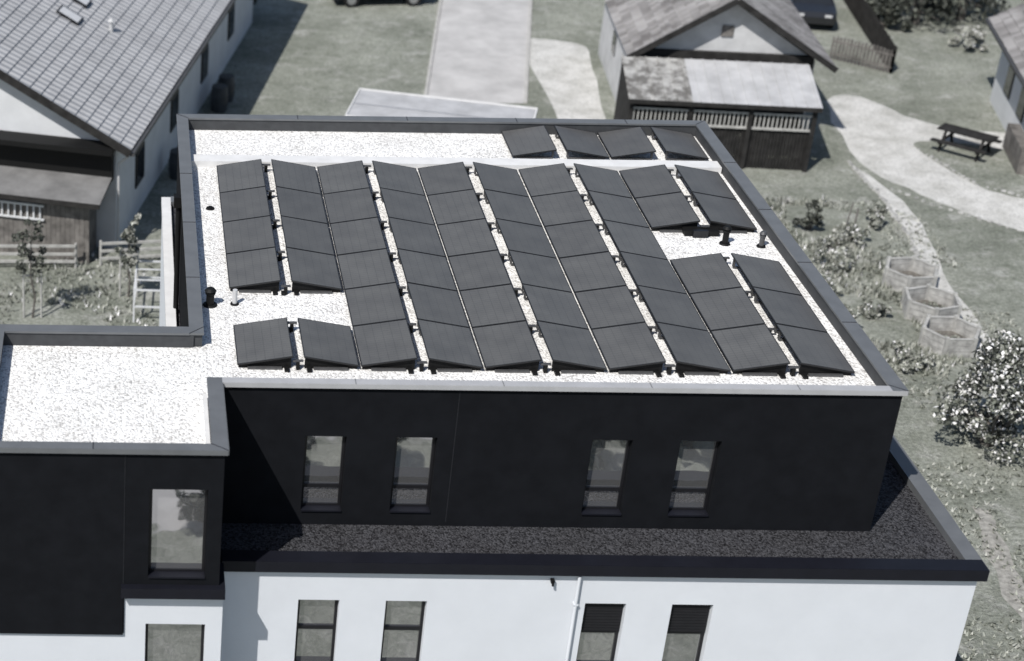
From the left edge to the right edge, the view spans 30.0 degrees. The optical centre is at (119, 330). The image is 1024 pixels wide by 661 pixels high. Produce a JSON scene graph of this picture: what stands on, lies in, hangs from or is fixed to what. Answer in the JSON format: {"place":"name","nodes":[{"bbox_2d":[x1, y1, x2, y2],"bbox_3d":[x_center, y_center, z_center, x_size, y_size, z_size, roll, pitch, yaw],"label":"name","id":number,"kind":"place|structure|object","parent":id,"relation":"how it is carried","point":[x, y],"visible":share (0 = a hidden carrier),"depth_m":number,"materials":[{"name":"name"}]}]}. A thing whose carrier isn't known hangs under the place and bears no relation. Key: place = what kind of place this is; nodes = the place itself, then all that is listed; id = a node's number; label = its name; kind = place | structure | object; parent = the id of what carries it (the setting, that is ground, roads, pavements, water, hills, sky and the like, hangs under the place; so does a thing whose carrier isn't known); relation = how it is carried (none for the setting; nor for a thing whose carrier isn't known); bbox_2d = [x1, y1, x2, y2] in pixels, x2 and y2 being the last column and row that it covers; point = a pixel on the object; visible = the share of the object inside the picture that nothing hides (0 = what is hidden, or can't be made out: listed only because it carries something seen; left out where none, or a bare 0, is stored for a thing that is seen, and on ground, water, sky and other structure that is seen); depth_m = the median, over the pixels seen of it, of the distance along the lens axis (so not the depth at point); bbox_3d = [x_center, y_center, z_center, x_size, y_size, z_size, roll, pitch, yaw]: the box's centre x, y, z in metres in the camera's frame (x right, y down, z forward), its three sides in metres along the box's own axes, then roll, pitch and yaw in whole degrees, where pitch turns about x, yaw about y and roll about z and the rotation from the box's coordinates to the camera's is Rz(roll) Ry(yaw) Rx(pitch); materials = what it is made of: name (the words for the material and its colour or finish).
{"place":"outdoors","nodes":[
{"label":"outdoors","id":0,"kind":"place"},
{"bbox_2d":[191,154,721,443],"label":"roof upstand","id":1,"kind":"object","parent":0,"point":[206,160],"visible":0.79,"depth_m":40.06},
{"bbox_2d":[427,0,529,102],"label":"road","id":2,"kind":"structure","parent":0,"point":[480,52],"depth_m":73.66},
{"bbox_2d":[0,0,1023,660],"bbox_3d":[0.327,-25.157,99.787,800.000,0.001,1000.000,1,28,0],"label":"lawn","id":3,"kind":"structure","parent":0,"point":[310,56],"depth_m":63.06,"materials":[{"name":"green plant"}]},
{"bbox_2d":[11,218,46,317],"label":"young tree","id":4,"kind":"object","parent":3,"relation":"on","point":[28,252],"visible":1,"depth_m":51.85,"materials":[{"name":"green plant"}]},
{"bbox_2d":[0,198,95,262],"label":"lean to planks","id":5,"kind":"object","parent":3,"relation":"on","point":[66,225],"visible":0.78,"depth_m":55.72,"materials":[{"name":"brown wood"}]},
{"bbox_2d":[0,0,252,248],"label":"walls","id":6,"kind":"structure","parent":3,"relation":"on","point":[21,112],"depth_m":58.67,"materials":[{"name":"paint"}]},
{"bbox_2d":[0,165,111,209],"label":"lean to roof","id":7,"kind":"object","parent":6,"relation":"attached to","point":[54,188],"visible":1,"depth_m":55.25,"materials":[{"name":"metal"}]},
{"bbox_2d":[0,130,115,181],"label":"dark canopy","id":8,"kind":"object","parent":6,"relation":"attached to","point":[58,154],"visible":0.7,"depth_m":55.54,"materials":[{"name":"black plastic"}]},
{"bbox_2d":[0,0,229,149],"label":"roof","id":9,"kind":"structure","parent":6,"relation":"on","point":[117,84],"depth_m":58.53,"materials":[{"name":"tile"}]},
{"bbox_2d":[0,70,131,156],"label":"verge boards","id":10,"kind":"object","parent":9,"relation":"attached to","point":[65,114],"visible":1,"depth_m":54.56,"materials":[{"name":"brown wood"}]},
{"bbox_2d":[117,0,235,245],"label":"gutter","id":11,"kind":"object","parent":6,"relation":"attached to","point":[152,123],"visible":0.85,"depth_m":58.60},
{"bbox_2d":[135,3,234,188],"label":"windows","id":12,"kind":"structure","parent":6,"relation":"attached to","point":[140,157],"depth_m":62.98,"materials":[{"name":"black glass"}]},
{"bbox_2d":[114,213,141,296],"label":"young tree","id":13,"kind":"object","parent":3,"relation":"on","point":[131,258],"visible":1,"depth_m":53.15,"materials":[{"name":"green plant"}]},
{"bbox_2d":[345,88,537,117],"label":"garden canopy","id":14,"kind":"object","parent":3,"relation":"on","point":[369,102],"visible":0.4,"depth_m":61.06,"materials":[{"name":"fabric"}]},
{"bbox_2d":[0,230,976,660],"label":"white lower walls","id":15,"kind":"structure","parent":3,"relation":"on","point":[252,616],"depth_m":31.65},
{"bbox_2d":[145,624,203,660],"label":"window","id":16,"kind":"structure","parent":15,"relation":"attached to","point":[174,642],"depth_m":31.13,"materials":[{"name":"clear glass"}]},
{"bbox_2d":[294,600,337,660],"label":"window","id":17,"kind":"structure","parent":15,"relation":"attached to","point":[315,630],"depth_m":32.10,"materials":[{"name":"clear glass"}]},
{"bbox_2d":[173,194,581,660],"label":"downpipes","id":18,"kind":"object","parent":15,"relation":"attached to","point":[177,203],"visible":0.92,"depth_m":38.40,"materials":[{"name":"white plastic"}]},
{"bbox_2d":[380,601,424,660],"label":"window","id":19,"kind":"structure","parent":15,"relation":"attached to","point":[402,630],"depth_m":32.10,"materials":[{"name":"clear glass"}]},
{"bbox_2d":[0,151,902,634],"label":"dark upper walls","id":20,"kind":"structure","parent":15,"relation":"on","point":[72,555],"depth_m":31.41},
{"bbox_2d":[148,489,207,578],"bbox_3d":[0.948,3.277,29.910,0.934,1.714,0.225,1,28,0],"label":"window","id":21,"kind":"structure","parent":20,"relation":"attached to","point":[177,533],"depth_m":30.04,"materials":[{"name":"clear glass"}]},
{"bbox_2d":[301,436,344,511],"bbox_3d":[3.543,2.457,31.947,0.704,1.524,0.225,1,28,0],"label":"window","id":22,"kind":"structure","parent":20,"relation":"attached to","point":[322,472],"depth_m":32.07,"materials":[{"name":"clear glass"}]},
{"bbox_2d":[389,437,435,512],"bbox_3d":[5.103,2.477,31.947,0.704,1.524,0.225,1,28,0],"label":"window","id":23,"kind":"structure","parent":20,"relation":"attached to","point":[412,473],"depth_m":32.07,"materials":[{"name":"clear glass"}]},
{"bbox_2d":[0,130,875,443],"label":"roof gravel","id":24,"kind":"structure","parent":20,"relation":"attached to","point":[224,320],"depth_m":32.92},
{"bbox_2d":[230,131,850,378],"bbox_3d":[7.537,-1.913,36.784,10.857,0.235,11.152,1,28,0],"label":"solar mounting frame","id":25,"kind":"object","parent":24,"relation":"on","point":[805,371],"visible":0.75,"depth_m":32.02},
{"bbox_2d":[216,159,265,192],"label":"solar panel","id":26,"kind":"object","parent":25,"relation":"on","point":[240,175],"visible":1,"depth_m":39.13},
{"bbox_2d":[219,186,269,221],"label":"solar panel","id":27,"kind":"object","parent":25,"relation":"on","point":[244,204],"visible":1,"depth_m":37.81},
{"bbox_2d":[222,216,275,253],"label":"solar panel","id":28,"kind":"object","parent":25,"relation":"on","point":[250,234],"visible":1,"depth_m":36.49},
{"bbox_2d":[226,247,280,288],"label":"solar panel","id":29,"kind":"object","parent":25,"relation":"on","point":[252,267],"visible":1,"depth_m":35.15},
{"bbox_2d":[233,317,292,364],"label":"solar panel","id":30,"kind":"object","parent":25,"relation":"on","point":[262,341],"visible":1,"depth_m":32.51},
{"bbox_2d":[271,159,320,193],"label":"solar panel","id":31,"kind":"object","parent":25,"relation":"on","point":[294,176],"visible":1,"depth_m":39.12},
{"bbox_2d":[276,187,327,223],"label":"solar panel","id":32,"kind":"object","parent":25,"relation":"on","point":[298,204],"visible":1,"depth_m":37.80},
{"bbox_2d":[281,216,334,254],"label":"solar panel","id":33,"kind":"object","parent":25,"relation":"on","point":[306,235],"visible":1,"depth_m":36.48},
{"bbox_2d":[286,247,341,289],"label":"solar panel","id":34,"kind":"object","parent":25,"relation":"on","point":[313,268],"visible":1,"depth_m":35.15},
{"bbox_2d":[298,318,358,366],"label":"solar panel","id":35,"kind":"object","parent":25,"relation":"on","point":[327,342],"visible":1,"depth_m":32.51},
{"bbox_2d":[317,160,369,193],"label":"solar panel","id":36,"kind":"object","parent":25,"relation":"on","point":[341,177],"visible":1,"depth_m":39.13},
{"bbox_2d":[323,188,377,223],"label":"solar panel","id":37,"kind":"object","parent":25,"relation":"on","point":[351,205],"visible":1,"depth_m":37.80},
{"bbox_2d":[330,217,386,254],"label":"solar panel","id":38,"kind":"object","parent":25,"relation":"on","point":[356,236],"visible":1,"depth_m":36.48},
{"bbox_2d":[337,249,395,289],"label":"solar panel","id":39,"kind":"object","parent":25,"relation":"on","point":[366,268],"visible":1,"depth_m":35.16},
{"bbox_2d":[344,283,405,326],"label":"solar panel","id":40,"kind":"object","parent":25,"relation":"on","point":[375,304],"visible":1,"depth_m":33.84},
{"bbox_2d":[353,319,417,366],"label":"solar panel","id":41,"kind":"object","parent":25,"relation":"on","point":[384,342],"visible":1,"depth_m":32.51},
{"bbox_2d":[372,160,424,195],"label":"solar panel","id":42,"kind":"object","parent":25,"relation":"on","point":[397,177],"visible":1,"depth_m":39.13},
{"bbox_2d":[380,188,434,224],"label":"solar panel","id":43,"kind":"object","parent":25,"relation":"on","point":[406,206],"visible":1,"depth_m":37.81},
{"bbox_2d":[388,217,445,256],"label":"solar panel","id":44,"kind":"object","parent":25,"relation":"on","point":[416,236],"visible":1,"depth_m":36.48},
{"bbox_2d":[397,249,456,290],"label":"solar panel","id":45,"kind":"object","parent":25,"relation":"on","point":[424,269],"visible":1,"depth_m":35.16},
{"bbox_2d":[407,283,469,327],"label":"solar panel","id":46,"kind":"object","parent":25,"relation":"on","point":[438,305],"visible":1,"depth_m":33.84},
{"bbox_2d":[418,162,473,195],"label":"solar panel","id":47,"kind":"object","parent":25,"relation":"on","point":[445,178],"visible":1,"depth_m":39.13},
{"bbox_2d":[417,319,482,368],"bbox_3d":[5.856,0.229,32.555,0.965,0.195,1.465,1,28,0],"label":"solar panel","id":48,"kind":"object","parent":25,"relation":"on","point":[449,343],"visible":1,"depth_m":32.51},
{"bbox_2d":[427,189,484,224],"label":"solar panel","id":49,"kind":"object","parent":25,"relation":"on","point":[455,207],"visible":1,"depth_m":37.80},
{"bbox_2d":[437,219,497,256],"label":"solar panel","id":50,"kind":"object","parent":25,"relation":"on","point":[466,237],"visible":1,"depth_m":36.48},
{"bbox_2d":[448,250,510,290],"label":"solar panel","id":51,"kind":"object","parent":25,"relation":"on","point":[479,270],"visible":1,"depth_m":35.16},
{"bbox_2d":[459,284,525,327],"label":"solar panel","id":52,"kind":"object","parent":25,"relation":"on","point":[493,305],"visible":1,"depth_m":33.84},
{"bbox_2d":[473,162,528,196],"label":"solar panel","id":53,"kind":"object","parent":25,"relation":"on","point":[499,179],"visible":1,"depth_m":39.12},
{"bbox_2d":[472,321,541,367],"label":"solar panel","id":54,"kind":"object","parent":25,"relation":"on","point":[505,344],"visible":1,"depth_m":32.51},
{"bbox_2d":[484,189,541,226],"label":"solar panel","id":55,"kind":"object","parent":25,"relation":"on","point":[512,207],"visible":1,"depth_m":37.80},
{"bbox_2d":[496,219,556,257],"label":"solar panel","id":56,"kind":"object","parent":25,"relation":"on","point":[524,238],"visible":1,"depth_m":36.48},
{"bbox_2d":[501,125,556,156],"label":"solar panel","id":57,"kind":"object","parent":25,"relation":"on","point":[529,140],"visible":1,"depth_m":41.09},
{"bbox_2d":[508,250,571,291],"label":"solar panel","id":58,"kind":"object","parent":25,"relation":"on","point":[539,271],"visible":1,"depth_m":35.16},
{"bbox_2d":[518,163,577,196],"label":"solar panel","id":59,"kind":"object","parent":25,"relation":"on","point":[547,179],"visible":1,"depth_m":39.13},
{"bbox_2d":[522,284,588,328],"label":"solar panel","id":60,"kind":"object","parent":25,"relation":"on","point":[548,305],"visible":1,"depth_m":33.84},
{"bbox_2d":[531,191,592,226],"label":"solar panel","id":61,"kind":"object","parent":25,"relation":"on","point":[560,208],"visible":1,"depth_m":37.80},
{"bbox_2d":[537,321,606,369],"bbox_3d":[8.015,0.257,32.555,0.965,0.195,1.465,1,28,0],"label":"solar panel","id":62,"kind":"object","parent":25,"relation":"on","point":[571,345],"visible":1,"depth_m":32.51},
{"bbox_2d":[544,220,608,258],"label":"solar panel","id":63,"kind":"object","parent":25,"relation":"on","point":[576,239],"visible":1,"depth_m":36.48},
{"bbox_2d":[554,125,609,157],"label":"solar panel","id":64,"kind":"object","parent":25,"relation":"on","point":[581,141],"visible":1,"depth_m":41.08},
{"bbox_2d":[559,252,626,292],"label":"solar panel","id":65,"kind":"object","parent":25,"relation":"on","point":[589,272],"visible":1,"depth_m":35.16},
{"bbox_2d":[574,163,632,197],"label":"solar panel","id":66,"kind":"object","parent":25,"relation":"on","point":[602,180],"visible":1,"depth_m":39.12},
{"bbox_2d":[574,286,645,328],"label":"solar panel","id":67,"kind":"object","parent":25,"relation":"on","point":[609,307],"visible":1,"depth_m":33.84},
{"bbox_2d":[588,191,649,227],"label":"solar panel","id":68,"kind":"object","parent":25,"relation":"on","point":[619,209],"visible":1,"depth_m":37.80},
{"bbox_2d":[597,126,655,157],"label":"solar panel","id":69,"kind":"object","parent":25,"relation":"on","point":[626,142],"visible":1,"depth_m":41.09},
{"bbox_2d":[591,322,665,369],"bbox_3d":[9.020,0.270,32.555,0.965,0.195,1.465,1,28,1],"label":"solar panel","id":70,"kind":"object","parent":25,"relation":"on","point":[628,346],"visible":1,"depth_m":32.51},
{"bbox_2d":[603,220,667,259],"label":"solar panel","id":71,"kind":"object","parent":25,"relation":"on","point":[634,239],"visible":1,"depth_m":36.48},
{"bbox_2d":[619,164,681,198],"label":"solar panel","id":72,"kind":"object","parent":25,"relation":"on","point":[649,181],"visible":1,"depth_m":39.12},
{"bbox_2d":[620,251,686,293],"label":"solar panel","id":73,"kind":"object","parent":25,"relation":"on","point":[651,272],"visible":1,"depth_m":35.17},
{"bbox_2d":[635,192,699,228],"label":"solar panel","id":74,"kind":"object","parent":25,"relation":"on","point":[666,210],"visible":1,"depth_m":37.79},
{"bbox_2d":[637,285,707,330],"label":"solar panel","id":75,"kind":"object","parent":25,"relation":"on","point":[671,307],"visible":1,"depth_m":33.84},
{"bbox_2d":[650,126,708,159],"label":"solar panel","id":76,"kind":"object","parent":25,"relation":"on","point":[679,143],"visible":1,"depth_m":41.08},
{"bbox_2d":[656,322,730,371],"bbox_3d":[10.176,0.285,32.555,0.965,0.195,1.465,1,28,1],"label":"solar panel","id":77,"kind":"object","parent":25,"relation":"on","point":[693,346],"visible":1,"depth_m":32.51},
{"bbox_2d":[674,165,736,199],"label":"solar panel","id":78,"kind":"object","parent":25,"relation":"on","point":[702,181],"visible":1,"depth_m":39.12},
{"bbox_2d":[670,253,741,293],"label":"solar panel","id":79,"kind":"object","parent":25,"relation":"on","point":[704,273],"visible":1,"depth_m":35.16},
{"bbox_2d":[692,192,756,229],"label":"solar panel","id":80,"kind":"object","parent":25,"relation":"on","point":[724,211],"visible":1,"depth_m":37.78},
{"bbox_2d":[689,287,764,331],"bbox_3d":[11.208,-0.398,33.875,0.965,0.195,1.465,1,28,1],"label":"solar panel","id":81,"kind":"object","parent":25,"relation":"on","point":[726,308],"visible":1,"depth_m":33.84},
{"bbox_2d":[710,324,789,371],"bbox_3d":[11.180,0.298,32.555,0.965,0.195,1.465,1,28,1],"label":"solar panel","id":82,"kind":"object","parent":25,"relation":"on","point":[750,347],"visible":1,"depth_m":32.51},
{"bbox_2d":[731,253,801,295],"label":"solar panel","id":83,"kind":"object","parent":25,"relation":"on","point":[767,274],"visible":1,"depth_m":35.16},
{"bbox_2d":[753,287,827,332],"bbox_3d":[12.368,-0.383,33.875,0.965,0.195,1.465,1,28,1],"label":"solar panel","id":84,"kind":"object","parent":25,"relation":"on","point":[787,309],"visible":1,"depth_m":33.84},
{"bbox_2d":[776,324,854,372],"bbox_3d":[12.335,0.313,32.555,0.965,0.195,1.465,1,28,1],"label":"solar panel","id":85,"kind":"object","parent":25,"relation":"on","point":[814,348],"visible":1,"depth_m":32.51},
{"bbox_2d":[0,120,886,418],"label":"parapet upstand","id":86,"kind":"object","parent":20,"relation":"on","point":[104,340],"visible":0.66,"depth_m":39.46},
{"bbox_2d":[0,114,908,455],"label":"parapet cap","id":87,"kind":"object","parent":86,"relation":"on","point":[820,284],"visible":1,"depth_m":31.95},
{"bbox_2d":[581,440,629,515],"bbox_3d":[8.468,2.521,31.947,0.694,1.524,0.225,1,28,0],"label":"window","id":88,"kind":"structure","parent":20,"relation":"attached to","point":[605,476],"depth_m":32.08,"materials":[{"name":"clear glass"}]},
{"bbox_2d":[668,441,718,516],"bbox_3d":[9.993,2.541,31.947,0.704,1.524,0.225,1,28,0],"label":"window","id":89,"kind":"structure","parent":20,"relation":"attached to","point":[693,477],"depth_m":32.08,"materials":[{"name":"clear glass"}]},
{"bbox_2d":[121,196,989,599],"bbox_3d":[7.438,0.676,37.484,14.732,0.320,16.330,1,28,0],"label":"ledge cap","id":90,"kind":"object","parent":15,"relation":"on","point":[969,564],"visible":0.63,"depth_m":31.18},
{"bbox_2d":[576,603,622,660],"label":"window","id":91,"kind":"structure","parent":15,"relation":"attached to","point":[599,631],"depth_m":32.05,"materials":[{"name":"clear glass"}]},
{"bbox_2d":[662,604,709,660],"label":"window","id":92,"kind":"structure","parent":15,"relation":"attached to","point":[685,633],"depth_m":32.04,"materials":[{"name":"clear glass"}]},
{"bbox_2d":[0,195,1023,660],"bbox_3d":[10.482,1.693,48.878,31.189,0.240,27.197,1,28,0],"label":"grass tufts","id":93,"kind":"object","parent":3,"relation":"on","point":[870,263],"visible":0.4,"depth_m":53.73,"materials":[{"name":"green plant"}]},
{"bbox_2d":[790,0,836,27],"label":"parked car","id":94,"kind":"object","parent":3,"relation":"on","point":[822,12],"visible":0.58,"depth_m":76.14,"materials":[{"name":"paint"}]},
{"bbox_2d":[829,36,896,73],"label":"picket fence","id":95,"kind":"object","parent":3,"relation":"on","point":[859,59],"visible":0.99,"depth_m":72.47,"materials":[{"name":"brown wood"}]},
{"bbox_2d":[843,0,897,73],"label":"picket fence","id":96,"kind":"object","parent":3,"relation":"on","point":[870,24],"visible":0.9,"depth_m":75.16,"materials":[{"name":"brown wood"}]},
{"bbox_2d":[865,0,913,30],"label":"garden shrub","id":97,"kind":"object","parent":3,"relation":"on","point":[884,8],"visible":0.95,"depth_m":76.33,"materials":[{"name":"green plant"}]},
{"bbox_2d":[881,255,939,293],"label":"raised garden bed","id":98,"kind":"object","parent":3,"relation":"on","point":[900,273],"visible":0.97,"depth_m":55.15,"materials":[{"name":"wood"}]},
{"bbox_2d":[888,0,960,26],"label":"conifer tree","id":99,"kind":"object","parent":3,"relation":"on","point":[940,6],"visible":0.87,"depth_m":76.45,"materials":[{"name":"green plant"}]},
{"bbox_2d":[901,284,962,323],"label":"raised garden bed","id":100,"kind":"object","parent":3,"relation":"on","point":[920,303],"visible":0.96,"depth_m":53.48,"materials":[{"name":"wood"}]},
{"bbox_2d":[847,146,1020,354],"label":"stone edging","id":101,"kind":"object","parent":3,"relation":"on","point":[912,248],"visible":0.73,"depth_m":61.02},
{"bbox_2d":[918,314,982,357],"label":"raised garden bed","id":102,"kind":"object","parent":3,"relation":"on","point":[958,335],"visible":1,"depth_m":51.59,"materials":[{"name":"wood"}]},
{"bbox_2d":[931,329,1023,465],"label":"flowering shrub","id":103,"kind":"object","parent":3,"relation":"on","point":[996,376],"visible":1,"depth_m":46.16,"materials":[{"name":"white plant"}]},
{"bbox_2d":[972,506,1023,643],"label":"worn track","id":104,"kind":"structure","parent":3,"relation":"on","point":[1006,575],"depth_m":42.34,"materials":[{"name":"gravel"}]},
{"bbox_2d":[990,52,1023,130],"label":"walls","id":105,"kind":"structure","parent":3,"relation":"on","point":[1004,107],"depth_m":67.40,"materials":[{"name":"paint"}]},
{"bbox_2d":[985,18,1023,174],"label":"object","id":106,"kind":"structure","parent":105,"relation":"attached to","point":[1013,145],"depth_m":64.45,"materials":[{"name":"wood"}]},
{"bbox_2d":[989,3,1023,77],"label":"roof","id":107,"kind":"structure","parent":105,"relation":"on","point":[1008,25],"depth_m":66.52,"materials":[{"name":"tile"}]},
{"bbox_2d":[171,207,957,562],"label":"ledge gravel","id":108,"kind":"structure","parent":0,"point":[899,543],"depth_m":32.05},
{"bbox_2d":[529,38,605,118],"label":"gravel path","id":109,"kind":"structure","parent":0,"point":[565,74],"depth_m":71.09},
{"bbox_2d":[598,0,838,171],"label":"barn","id":110,"kind":"structure","parent":0,"point":[725,70],"depth_m":63.74,"materials":[{"name":"wood"}]},
{"bbox_2d":[853,165,991,355],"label":"garden path","id":111,"kind":"structure","parent":0,"point":[897,204],"depth_m":58.31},
{"bbox_2d":[825,95,1023,230],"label":"driveway","id":112,"kind":"structure","parent":0,"point":[880,140],"depth_m":64.30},
{"bbox_2d":[913,141,1023,197],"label":"grass island","id":113,"kind":"structure","parent":112,"relation":"on","point":[992,169],"depth_m":63.66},
{"bbox_2d":[930,123,1002,161],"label":"picnic table","id":114,"kind":"object","parent":113,"relation":"on","point":[952,129],"visible":1,"depth_m":64.32,"materials":[{"name":"brown wood"}]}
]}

